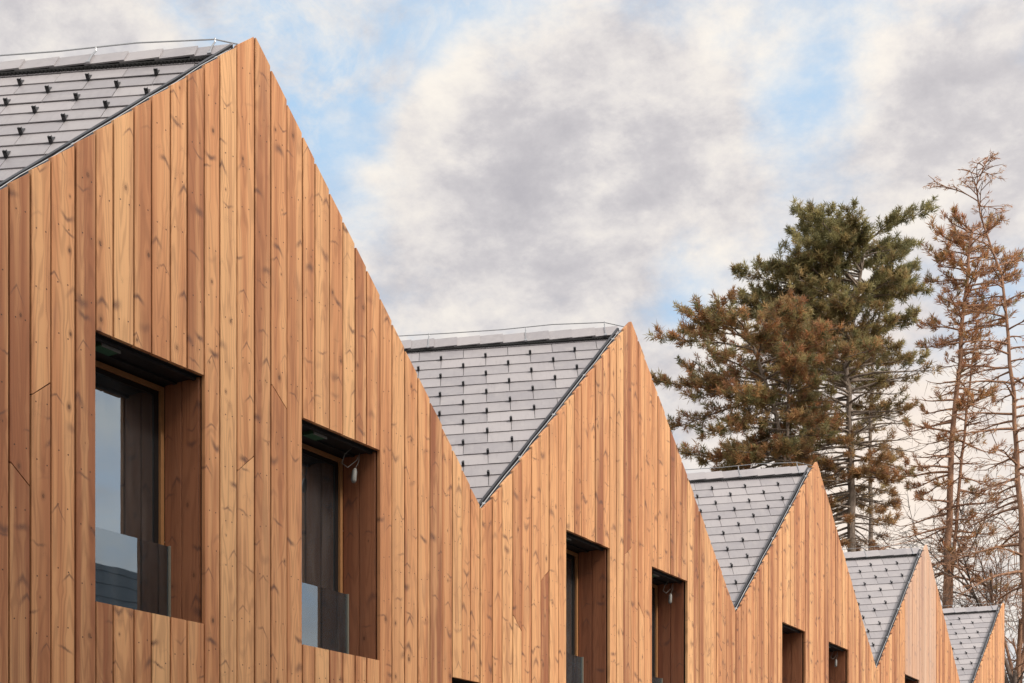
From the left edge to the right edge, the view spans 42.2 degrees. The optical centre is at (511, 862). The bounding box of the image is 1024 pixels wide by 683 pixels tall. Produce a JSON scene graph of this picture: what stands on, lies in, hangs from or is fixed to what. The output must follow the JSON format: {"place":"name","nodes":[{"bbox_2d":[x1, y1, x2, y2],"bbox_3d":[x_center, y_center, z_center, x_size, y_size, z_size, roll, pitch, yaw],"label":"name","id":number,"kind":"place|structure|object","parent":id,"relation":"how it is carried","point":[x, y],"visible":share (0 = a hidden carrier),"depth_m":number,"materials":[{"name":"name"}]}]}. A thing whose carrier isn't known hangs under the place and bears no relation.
{"place":"outdoors","nodes":[
{"label":"outdoors","id":0,"kind":"place"},
{"bbox_2d":[0,0,1023,682],"label":"sky","id":1,"kind":"structure","parent":0,"point":[487,164],"materials":[{"name":"white"}]},
{"label":"ground","id":2,"kind":"structure","parent":0,"visible":0},
{"bbox_2d":[0,37,483,682],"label":"row house","id":3,"kind":"structure","parent":2,"relation":"on","point":[208,373],"depth_m":7.80,"materials":[{"name":"wood"}]},
{"bbox_2d":[95,332,201,622],"bbox_3d":[-2.174,-2.098,7.469,0.379,1.498,0.825,0,0,32],"label":"window","id":4,"kind":"structure","parent":3,"relation":"in","point":[135,570],"depth_m":7.72,"materials":[{"name":"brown wood"}]},
{"bbox_2d":[302,419,376,659],"bbox_3d":[-1.298,-2.098,8.861,0.379,1.498,0.835,0,0,32],"label":"window","id":5,"kind":"structure","parent":3,"relation":"in","point":[339,496],"depth_m":9.13,"materials":[{"name":"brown wood"}]},
{"bbox_2d":[452,678,475,682],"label":"window","id":6,"kind":"structure","parent":3,"relation":"in","point":[455,680],"depth_m":10.10,"materials":[{"name":"metal"}]},
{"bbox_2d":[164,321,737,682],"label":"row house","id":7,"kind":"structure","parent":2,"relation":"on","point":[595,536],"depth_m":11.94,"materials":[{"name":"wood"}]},
{"bbox_2d":[566,531,606,682],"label":"window","id":8,"kind":"structure","parent":7,"relation":"in","point":[590,665],"depth_m":12.01,"materials":[{"name":"brown wood"}]},
{"bbox_2d":[652,568,683,682],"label":"window","id":9,"kind":"structure","parent":7,"relation":"in","point":[667,599],"depth_m":13.42,"materials":[{"name":"brown wood"}]},
{"bbox_2d":[578,462,876,682],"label":"row house","id":10,"kind":"structure","parent":2,"relation":"on","point":[772,532],"depth_m":16.19,"materials":[{"name":"wood"}]},
{"bbox_2d":[782,623,802,682],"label":"window","id":11,"kind":"structure","parent":10,"relation":"in","point":[791,641],"depth_m":16.29,"materials":[{"name":"brown wood"}]},
{"bbox_2d":[829,643,845,682],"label":"window","id":12,"kind":"structure","parent":10,"relation":"in","point":[837,656],"depth_m":17.67,"materials":[{"name":"brown wood"}]},
{"bbox_2d":[642,279,886,471],"bbox_3d":[7.072,-7.474,39.021,7.755,18.177,5.115,0,0,0],"label":"pine tree","id":13,"kind":"object","parent":2,"relation":"on","point":[791,362],"visible":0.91,"depth_m":38.29,"materials":[{"name":"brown plant"}]},
{"bbox_2d":[726,195,945,551],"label":"pine tree","id":14,"kind":"object","parent":2,"relation":"on","point":[833,243],"visible":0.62,"depth_m":41.39,"materials":[{"name":"green plant"}]},
{"bbox_2d":[839,255,931,548],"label":"pine tree","id":15,"kind":"object","parent":2,"relation":"on","point":[911,314],"visible":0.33,"depth_m":45.93,"materials":[{"name":"green plant"}]},
{"bbox_2d":[842,544,959,682],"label":"row house","id":16,"kind":"structure","parent":2,"relation":"on","point":[899,603],"depth_m":20.43,"materials":[{"name":"wood"}]},
{"bbox_2d":[905,675,916,682],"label":"window","id":17,"kind":"structure","parent":16,"relation":"in","point":[908,679],"depth_m":20.56,"materials":[{"name":"brown wood"}]},
{"bbox_2d":[849,463,1023,682],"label":"bare tree","id":18,"kind":"object","parent":2,"relation":"on","point":[1013,678],"visible":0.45,"depth_m":35.50,"materials":[{"name":"brown plant"}]},
{"bbox_2d":[857,377,1023,682],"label":"bare tree","id":19,"kind":"object","parent":2,"relation":"on","point":[1019,659],"visible":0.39,"depth_m":36.41,"materials":[{"name":"brown plant"}]},
{"bbox_2d":[881,203,1023,608],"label":"pine tree","id":20,"kind":"object","parent":2,"relation":"on","point":[939,257],"visible":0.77,"depth_m":35.92,"materials":[{"name":"brown plant"}]},
{"bbox_2d":[913,546,1021,682],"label":"bare tree","id":21,"kind":"object","parent":2,"relation":"on","point":[965,605],"visible":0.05,"depth_m":49.85,"materials":[{"name":"brown plant"}]},
{"bbox_2d":[922,149,1023,647],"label":"larch tree","id":22,"kind":"object","parent":2,"relation":"on","point":[1016,451],"visible":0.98,"depth_m":32.98,"materials":[{"name":"brown plant"}]},
{"bbox_2d":[942,603,1003,682],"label":"row house","id":23,"kind":"structure","parent":2,"relation":"on","point":[976,636],"depth_m":24.94,"materials":[{"name":"tile"}]},
{"bbox_2d":[935,493,1023,675],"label":"bare tree","id":24,"kind":"object","parent":2,"relation":"on","point":[1010,661],"visible":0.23,"depth_m":40.59,"materials":[{"name":"brown plant"}]}
]}

